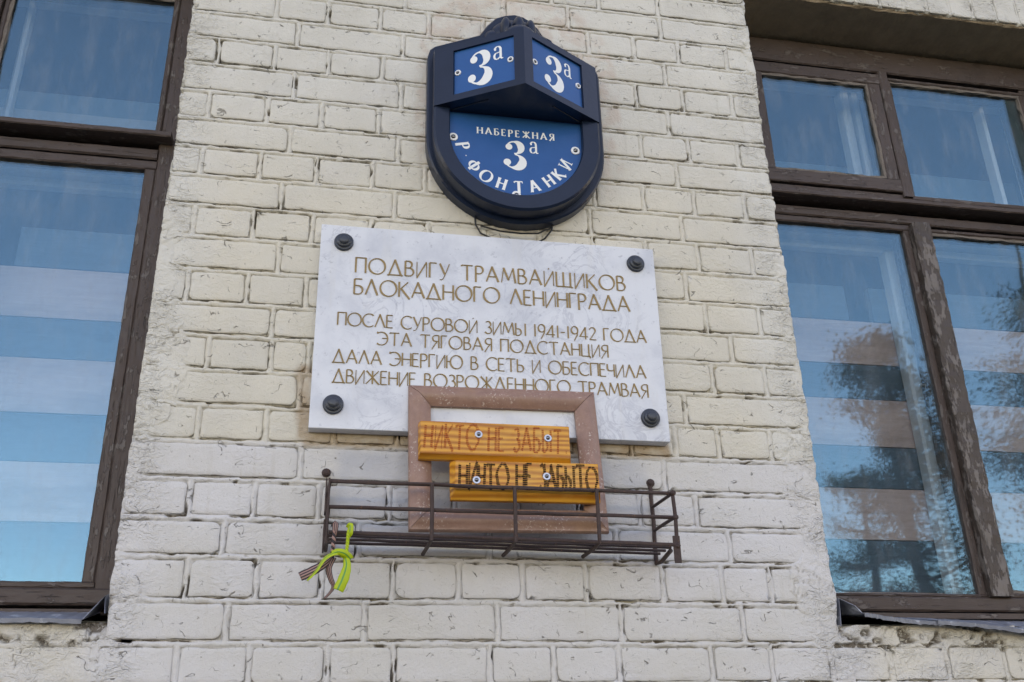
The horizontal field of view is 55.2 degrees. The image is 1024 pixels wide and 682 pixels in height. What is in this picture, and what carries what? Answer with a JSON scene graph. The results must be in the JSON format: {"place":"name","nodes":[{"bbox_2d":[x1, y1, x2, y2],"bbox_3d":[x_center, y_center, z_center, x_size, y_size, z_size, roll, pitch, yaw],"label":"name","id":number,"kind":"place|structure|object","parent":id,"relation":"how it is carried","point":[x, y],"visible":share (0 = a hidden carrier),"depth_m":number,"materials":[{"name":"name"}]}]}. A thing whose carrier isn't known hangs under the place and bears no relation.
{"place":"outdoors","nodes":[
{"label":"outdoors","id":0,"kind":"place"},
{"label":"pavement","id":1,"kind":"structure","parent":0,"visible":0},
{"bbox_2d":[0,0,1023,681],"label":"brick wall","id":2,"kind":"structure","parent":1,"relation":"on","point":[300,122],"depth_m":2.14,"materials":[{"name":"beige brick"}]},
{"bbox_2d":[0,0,193,623],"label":"window","id":3,"kind":"structure","parent":2,"relation":"attached to","point":[66,181],"depth_m":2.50,"materials":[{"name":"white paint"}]},
{"bbox_2d":[0,107,156,129],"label":"pale board","id":4,"kind":"object","parent":3,"relation":"attached to","point":[81,119],"depth_m":2.61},
{"bbox_2d":[308,224,669,445],"bbox_3d":[-0.041,-0.019,2.185,0.782,0.484,0.052,3,-24,-10],"label":"memorial plaque","id":5,"kind":"object","parent":2,"relation":"attached to","point":[398,312],"visible":1,"depth_m":2.18,"materials":[{"name":"stone"}]},
{"bbox_2d":[322,468,681,564],"bbox_3d":[-0.025,0.352,1.983,0.718,0.206,0.128,3,-24,-10],"label":"wire basket","id":6,"kind":"object","parent":2,"relation":"attached to","point":[369,538],"visible":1,"depth_m":1.94,"materials":[{"name":"black metal"}]},
{"bbox_2d":[298,521,338,598],"bbox_3d":[-0.360,0.406,1.817,0.069,0.145,0.016,1,-24,-4],"label":"striped ribbon","id":7,"kind":"object","parent":6,"relation":"hanging from","point":[328,563],"visible":0.99,"depth_m":1.81,"materials":[{"name":"fabric"}]},
{"bbox_2d":[307,522,353,591],"bbox_3d":[-0.336,0.400,1.813,0.084,0.132,0.023,3,-24,-10],"label":"green ribbon","id":8,"kind":"object","parent":6,"relation":"hanging from","point":[346,555],"visible":1,"depth_m":1.80,"materials":[{"name":"green fabric"}]},
{"bbox_2d":[408,385,608,533],"bbox_3d":[-0.008,0.234,2.028,0.409,0.324,0.053,3,-31,-11],"label":"wooden frame","id":9,"kind":"object","parent":6,"relation":"in","point":[504,454],"visible":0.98,"depth_m":2.00,"materials":[{"name":"orange wood"}]},
{"bbox_2d":[425,15,603,240],"bbox_3d":[0.022,-0.577,2.371,0.444,0.670,0.196,3,-24,-10],"label":"house number sign","id":10,"kind":"object","parent":2,"relation":"attached to","point":[513,132],"visible":1,"depth_m":2.35,"materials":[{"name":"blue plastic"}]},
{"bbox_2d":[749,36,1023,632],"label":"window","id":11,"kind":"structure","parent":2,"relation":"attached to","point":[854,143],"depth_m":2.85,"materials":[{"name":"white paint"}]},
{"bbox_2d":[787,282,1023,593],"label":"plank screen","id":12,"kind":"object","parent":11,"relation":"attached to","point":[877,528],"visible":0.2,"depth_m":2.68,"materials":[{"name":"multicoloured wood"}]},
{"bbox_2d":[919,196,1022,205],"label":"pale board","id":13,"kind":"object","parent":11,"relation":"attached to","point":[965,200],"depth_m":3.08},
{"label":"building shell","id":14,"kind":"structure","parent":0,"visible":0},
{"bbox_2d":[0,7,1023,321],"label":"room interior","id":15,"kind":"object","parent":14,"relation":"in","point":[94,55],"depth_m":4.34,"materials":[{"name":"paint"}]},
{"bbox_2d":[0,227,134,581],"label":"plank screen","id":16,"kind":"object","parent":15,"relation":"in","point":[62,295],"visible":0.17,"depth_m":2.29,"materials":[{"name":"multicoloured wood"}]},
{"bbox_2d":[0,89,158,121],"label":"pale board","id":17,"kind":"object","parent":15,"relation":"in","point":[72,104],"depth_m":2.67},
{"bbox_2d":[775,161,1019,204],"bbox_3d":[1.128,-0.411,3.054,1.060,0.288,0.010,3,-24,-10],"label":"pale board","id":18,"kind":"object","parent":15,"relation":"in","point":[951,188],"visible":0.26,"depth_m":3.14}
]}

